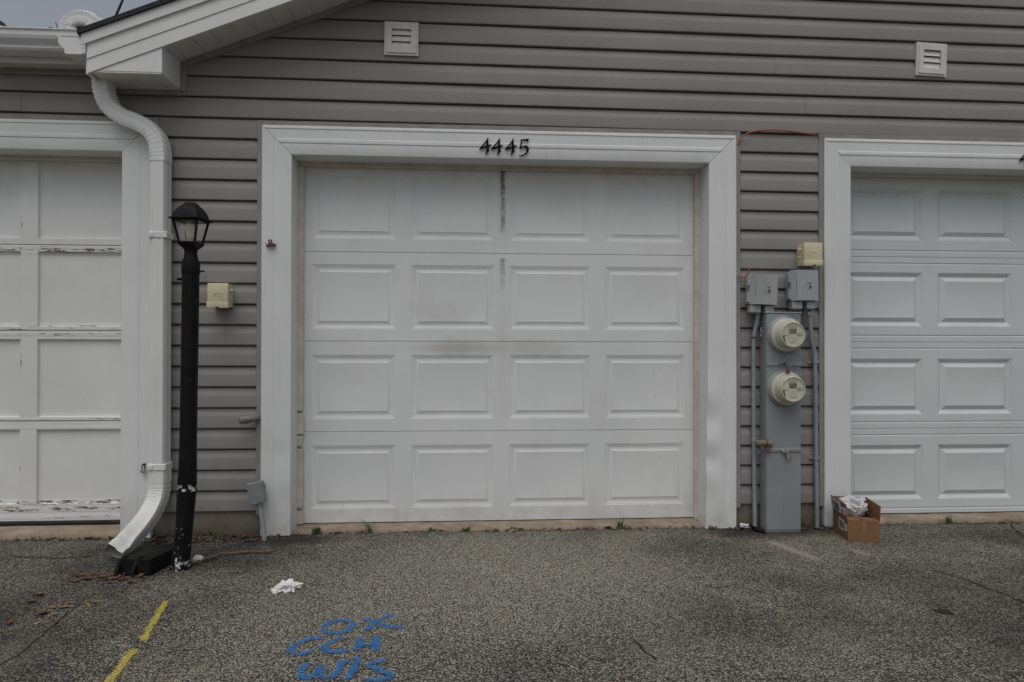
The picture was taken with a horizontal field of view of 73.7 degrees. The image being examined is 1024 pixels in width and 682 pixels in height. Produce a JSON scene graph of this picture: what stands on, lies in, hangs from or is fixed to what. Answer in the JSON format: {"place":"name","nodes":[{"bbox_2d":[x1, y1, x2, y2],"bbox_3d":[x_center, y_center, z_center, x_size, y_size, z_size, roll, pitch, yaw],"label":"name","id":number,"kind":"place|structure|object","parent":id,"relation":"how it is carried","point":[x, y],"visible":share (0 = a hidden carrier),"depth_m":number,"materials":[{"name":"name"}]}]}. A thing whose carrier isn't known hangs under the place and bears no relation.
{"place":"outdoors","nodes":[
{"label":"outdoors","id":0,"kind":"place"},
{"bbox_2d":[0,0,156,27],"label":"sky","id":1,"kind":"structure","parent":0,"point":[15,13],"materials":[{"name":"grey"}]},
{"bbox_2d":[0,522,1023,681],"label":"driveway","id":2,"kind":"structure","parent":0,"point":[810,604],"depth_m":2.76,"materials":[{"name":"grey asphalt"}]},
{"bbox_2d":[5,618,12,624],"bbox_3d":[-1.907,1.065,2.589,0.026,0.015,0.042,-10,14,-35],"label":"dead leaf","id":3,"kind":"object","parent":2,"relation":"on","point":[9,621],"visible":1,"depth_m":2.60,"materials":[{"name":"brown plant"}]},
{"bbox_2d":[33,591,42,594],"bbox_3d":[-2.001,1.067,2.885,0.055,0.014,0.033,1,-1,24],"label":"dead leaf","id":4,"kind":"object","parent":2,"relation":"on","point":[38,593],"visible":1,"depth_m":2.89,"materials":[{"name":"brown plant"}]},
{"bbox_2d":[0,603,79,664],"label":"crack","id":5,"kind":"object","parent":2,"relation":"on","point":[43,633],"visible":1,"depth_m":2.51,"materials":[{"name":"black asphalt"}]},
{"bbox_2d":[37,610,47,613],"bbox_3d":[-1.848,1.067,2.685,0.050,0.012,0.030,-3,-1,12],"label":"dead leaf","id":6,"kind":"object","parent":2,"relation":"on","point":[42,612],"visible":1,"depth_m":2.69,"materials":[{"name":"brown plant"}]},
{"bbox_2d":[9,555,92,558],"bbox_3d":[-2.314,1.077,3.407,0.449,0.001,0.057,0,0,0],"label":"crack","id":7,"kind":"object","parent":2,"relation":"on","point":[43,557],"visible":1,"depth_m":3.40,"materials":[{"name":"black asphalt"}]},
{"bbox_2d":[1,536,114,540],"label":"leaf litter","id":8,"kind":"object","parent":2,"relation":"on","point":[38,539],"visible":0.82,"depth_m":3.70,"materials":[{"name":"brown plant"}]},
{"bbox_2d":[33,599,102,623],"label":"leaf litter","id":9,"kind":"object","parent":2,"relation":"on","point":[68,605],"visible":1,"depth_m":2.75,"materials":[{"name":"brown plant"}]},
{"bbox_2d":[55,571,145,583],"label":"leaf litter","id":10,"kind":"object","parent":2,"relation":"on","point":[111,578],"visible":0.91,"depth_m":3.10,"materials":[{"name":"brown plant"}]},
{"bbox_2d":[105,649,138,681],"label":"painted line","id":11,"kind":"object","parent":2,"relation":"on","point":[123,664],"visible":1,"depth_m":2.26,"materials":[{"name":"yellow paint"}]},
{"bbox_2d":[113,543,172,576],"bbox_3d":[-1.722,1.038,3.268,0.160,0.083,0.341,0,0,6],"label":"wheel block","id":12,"kind":"object","parent":2,"relation":"on","point":[151,560],"depth_m":3.16,"materials":[{"name":"black rubber"}]},
{"bbox_2d":[140,600,167,639],"bbox_3d":[-1.376,1.072,2.634,0.046,0.001,0.415,0,0,-16],"label":"painted line","id":13,"kind":"object","parent":2,"relation":"on","point":[159,611],"visible":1,"depth_m":2.61,"materials":[{"name":"yellow paint"}]},
{"bbox_2d":[168,202,213,571],"bbox_3d":[-1.533,0.211,3.243,0.164,1.741,0.155,0,0,1],"label":"lamp post","id":14,"kind":"object","parent":2,"relation":"on","point":[190,216],"visible":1,"depth_m":3.21,"materials":[{"name":"black metal"}]},
{"bbox_2d":[192,555,203,563],"bbox_3d":[-1.530,1.063,3.329,0.053,0.043,0.046,0,0,-38],"label":"stone","id":15,"kind":"object","parent":2,"relation":"on","point":[197,557],"visible":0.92,"depth_m":3.32,"materials":[{"name":"white stone"}]},
{"bbox_2d":[144,533,279,542],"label":"leaf litter","id":16,"kind":"object","parent":2,"relation":"on","point":[201,536],"visible":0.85,"depth_m":3.73,"materials":[{"name":"brown plant"}]},
{"bbox_2d":[192,550,272,563],"bbox_3d":[-1.401,1.068,3.415,0.377,0.017,0.095,0,0,-33],"label":"stick","id":17,"kind":"object","parent":2,"relation":"on","point":[218,554],"visible":1,"depth_m":3.43,"materials":[{"name":"brown wood"}]},
{"bbox_2d":[246,480,266,541],"bbox_3d":[-1.383,0.932,3.715,0.114,0.344,0.068,0,0,-4],"label":"outlet box","id":18,"kind":"object","parent":2,"relation":"on","point":[257,494],"visible":0.95,"depth_m":3.69,"materials":[{"name":"grey paint"}]},
{"bbox_2d":[271,578,302,593],"bbox_3d":[-0.980,1.060,2.966,0.111,0.037,0.127,0,0,19],"label":"rag","id":19,"kind":"object","parent":2,"relation":"on","point":[288,586],"visible":1,"depth_m":2.94,"materials":[{"name":"white fabric"}]},
{"bbox_2d":[310,526,321,533],"bbox_3d":[-1.101,1.059,3.825,0.072,0.044,0.025,0,0,-14],"label":"weed","id":20,"kind":"object","parent":2,"relation":"on","point":[316,530],"visible":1,"depth_m":3.82,"materials":[{"name":"green plant"}]},
{"bbox_2d":[288,613,402,681],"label":"painted writing","id":21,"kind":"object","parent":2,"relation":"on","point":[336,651],"visible":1,"depth_m":2.36,"materials":[{"name":"blue paint"}]},
{"bbox_2d":[360,518,379,532],"bbox_3d":[-0.807,1.030,3.838,0.150,0.103,0.049,0,0,19],"label":"weed","id":22,"kind":"object","parent":2,"relation":"on","point":[369,529],"visible":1,"depth_m":3.85,"materials":[{"name":"green plant"}]},
{"bbox_2d":[0,0,1023,557],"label":"garage building","id":23,"kind":"structure","parent":2,"relation":"on","point":[436,318],"depth_m":4.00,"materials":[{"name":"plastic"}]},
{"bbox_2d":[0,155,121,524],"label":"garage door","id":24,"kind":"structure","parent":23,"relation":"in","point":[61,216],"depth_m":3.89,"materials":[{"name":"paint"}]},
{"bbox_2d":[115,0,123,14],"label":"service cable","id":25,"kind":"object","parent":23,"relation":"attached to","point":[119,8],"visible":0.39,"depth_m":4.11,"materials":[{"name":"black rubber"}]},
{"bbox_2d":[140,463,145,472],"bbox_3d":[-2.010,0.694,3.726,0.023,0.052,0.030,0,0,-4],"label":"padlock","id":26,"kind":"object","parent":23,"relation":"hanging from","point":[142,470],"visible":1,"depth_m":3.72,"materials":[{"name":"metal"}]},
{"bbox_2d":[206,283,233,307],"bbox_3d":[-1.591,-0.245,3.737,0.123,0.136,0.108,0,0,-4],"label":"telephone box","id":27,"kind":"object","parent":23,"relation":"attached to","point":[219,295],"visible":1,"depth_m":3.69,"materials":[{"name":"beige plastic"}]},
{"bbox_2d":[239,415,260,423],"bbox_3d":[-1.439,0.430,3.752,0.121,0.047,0.052,0,0,-42],"label":"pipe stub","id":28,"kind":"object","parent":23,"relation":"attached to","point":[244,419],"visible":1,"depth_m":3.73,"materials":[{"name":"grey plastic"}]},
{"bbox_2d":[266,239,275,246],"bbox_3d":[-1.337,-0.543,3.779,0.056,0.041,0.026,0,0,-4],"label":"spring clip","id":29,"kind":"object","parent":23,"relation":"attached to","point":[270,244],"visible":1,"depth_m":3.77,"materials":[{"name":"metal"}]},
{"bbox_2d":[479,138,490,154],"bbox_3d":[-0.152,-1.106,3.871,0.068,0.101,0.012,0,0,-4],"label":"house numeral","id":30,"kind":"object","parent":23,"relation":"attached to","point":[486,146],"visible":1,"depth_m":3.87,"materials":[{"name":"black metal"}]},
{"bbox_2d":[491,138,502,154],"bbox_3d":[-0.086,-1.105,3.875,0.068,0.101,0.012,0,0,-4],"label":"house numeral","id":31,"kind":"object","parent":23,"relation":"attached to","point":[499,146],"visible":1,"depth_m":3.87,"materials":[{"name":"black metal"}]},
{"bbox_2d":[297,161,700,523],"bbox_3d":[-0.053,0.000,4.058,2.420,2.134,0.065,0,0,-4],"label":"garage door","id":32,"kind":"structure","parent":23,"relation":"in","point":[475,342],"depth_m":4.05,"materials":[{"name":"paint"}]},
{"bbox_2d":[505,138,516,154],"bbox_3d":[-0.009,-1.105,3.881,0.068,0.101,0.012,0,0,-4],"label":"house numeral","id":33,"kind":"object","parent":23,"relation":"attached to","point":[511,147],"visible":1,"depth_m":3.88,"materials":[{"name":"black metal"}]},
{"bbox_2d":[519,138,528,156],"bbox_3d":[0.068,-1.101,3.886,0.058,0.104,0.012,0,0,-4],"label":"house numeral","id":34,"kind":"object","parent":23,"relation":"attached to","point":[527,147],"visible":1,"depth_m":3.88,"materials":[{"name":"black metal"}]},
{"bbox_2d":[751,312,760,526],"bbox_3d":[1.414,0.463,3.953,0.058,1.274,0.035,0,-1,45],"label":"conduit","id":35,"kind":"object","parent":23,"relation":"attached to","point":[753,408],"visible":0.97,"depth_m":3.95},
{"bbox_2d":[745,273,777,313],"bbox_3d":[1.443,-0.271,3.939,0.186,0.229,0.107,2,-1,-4],"label":"utility box","id":36,"kind":"object","parent":23,"relation":"attached to","point":[761,288],"visible":0.99,"depth_m":3.89,"materials":[{"name":"grey plastic"}]},
{"bbox_2d":[738,129,817,144],"bbox_3d":[1.557,-1.191,3.992,0.479,0.093,0.018,0,0,-4],"label":"red cable","id":37,"kind":"object","parent":23,"relation":"attached to","point":[774,130],"visible":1,"depth_m":3.98,"materials":[{"name":"red plastic"}]},
{"bbox_2d":[786,270,818,309],"bbox_3d":[1.685,-0.295,3.956,0.186,0.229,0.107,0,0,-4],"label":"utility box","id":38,"kind":"object","parent":23,"relation":"attached to","point":[801,285],"visible":1,"depth_m":3.91,"materials":[{"name":"grey plastic"}]},
{"bbox_2d":[797,242,822,266],"bbox_3d":[1.722,-0.497,3.962,0.123,0.136,0.108,0,0,-4],"label":"telephone box","id":39,"kind":"object","parent":23,"relation":"attached to","point":[809,254],"visible":1,"depth_m":3.92,"materials":[{"name":"beige plastic"}]},
{"bbox_2d":[806,310,820,527],"bbox_3d":[1.753,0.446,3.985,0.119,1.309,0.052,0,0,-34],"label":"conduit","id":40,"kind":"object","parent":23,"relation":"attached to","point":[814,362],"visible":1,"depth_m":3.98,"materials":[{"name":"metal"}]},
{"bbox_2d":[851,173,1023,513],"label":"garage door","id":41,"kind":"structure","parent":23,"relation":"in","point":[937,260],"depth_m":4.24,"materials":[{"name":"metal"}]},
{"bbox_2d":[615,517,630,528],"bbox_3d":[0.635,1.046,3.949,0.126,0.077,0.064,0,0,-4],"label":"weed","id":42,"kind":"object","parent":2,"relation":"on","point":[619,524],"visible":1,"depth_m":3.95,"materials":[{"name":"green plant"}]},
{"bbox_2d":[634,640,655,659],"bbox_3d":[0.461,1.076,2.380,0.017,0.001,0.164,0,0,-18],"label":"crack","id":43,"kind":"object","parent":2,"relation":"on","point":[654,657],"visible":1,"depth_m":2.37,"materials":[{"name":"grey asphalt"}]},
{"bbox_2d":[297,520,1018,533],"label":"leaf litter","id":44,"kind":"object","parent":2,"relation":"on","point":[630,527],"visible":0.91,"depth_m":3.94,"materials":[{"name":"brown plant"}]},
{"bbox_2d":[739,523,749,528],"bbox_3d":[1.344,1.067,3.944,0.077,0.032,0.051,19,-9,-25],"label":"plastic scrap","id":45,"kind":"object","parent":2,"relation":"on","point":[744,525],"visible":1,"depth_m":3.93,"materials":[{"name":"white plastic"}]},
{"bbox_2d":[749,525,766,533],"bbox_3d":[1.403,1.076,3.894,0.033,0.030,0.112,0,11,-42],"label":"foil scrap","id":46,"kind":"object","parent":2,"relation":"on","point":[757,529],"visible":1,"depth_m":3.88,"materials":[{"name":"black rubber"}]},
{"bbox_2d":[729,524,831,530],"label":"leaf litter","id":47,"kind":"object","parent":2,"relation":"on","point":[802,527],"visible":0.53,"depth_m":3.95,"materials":[{"name":"brown plant"}]},
{"bbox_2d":[760,312,805,531],"bbox_3d":[1.553,0.471,3.892,0.246,1.276,0.198,0,0,-4],"label":"meter cabinet","id":48,"kind":"object","parent":2,"relation":"on","point":[782,384],"visible":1,"depth_m":3.90,"materials":[{"name":"grey metal"}]},
{"bbox_2d":[756,439,772,453],"bbox_3d":[1.438,0.602,3.892,0.091,0.084,0.048,0,0,21],"label":"pipe fitting","id":49,"kind":"object","parent":48,"relation":"attached to","point":[766,443],"visible":1,"depth_m":3.88,"materials":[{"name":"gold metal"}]},
{"bbox_2d":[830,495,880,542],"bbox_3d":[1.922,0.990,3.826,0.195,0.200,0.267,0,0,9],"label":"cardboard box","id":50,"kind":"object","parent":2,"relation":"on","point":[865,527],"visible":0.92,"depth_m":3.71,"materials":[{"name":"cardboard"}]},
{"bbox_2d":[839,494,867,516],"bbox_3d":[1.922,0.925,3.847,0.146,0.113,0.159,0,0,9],"label":"plastic bag","id":51,"kind":"object","parent":50,"relation":"in","point":[856,507],"visible":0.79,"depth_m":3.79,"materials":[{"name":"white plastic"}]},
{"bbox_2d":[932,608,953,614],"bbox_3d":[1.722,1.080,2.726,0.071,0.001,0.070,0,0,-4],"label":"tar spot","id":52,"kind":"object","parent":2,"relation":"on","point":[943,611],"visible":1,"depth_m":2.73,"materials":[{"name":"grey asphalt"}]},
{"bbox_2d":[940,515,952,523],"bbox_3d":[2.594,1.058,4.077,0.100,0.063,0.044,0,0,-4],"label":"weed","id":53,"kind":"object","parent":2,"relation":"on","point":[949,520],"visible":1,"depth_m":4.08,"materials":[{"name":"green plant"}]},
{"bbox_2d":[933,570,1023,601],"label":"crack","id":54,"kind":"object","parent":2,"relation":"on","point":[985,587],"visible":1,"depth_m":3.00,"materials":[{"name":"black asphalt"}]},
{"bbox_2d":[1010,524,1023,536],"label":"crack","id":55,"kind":"object","parent":2,"relation":"on","point":[1012,527],"visible":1,"depth_m":3.91,"materials":[{"name":"black asphalt"}]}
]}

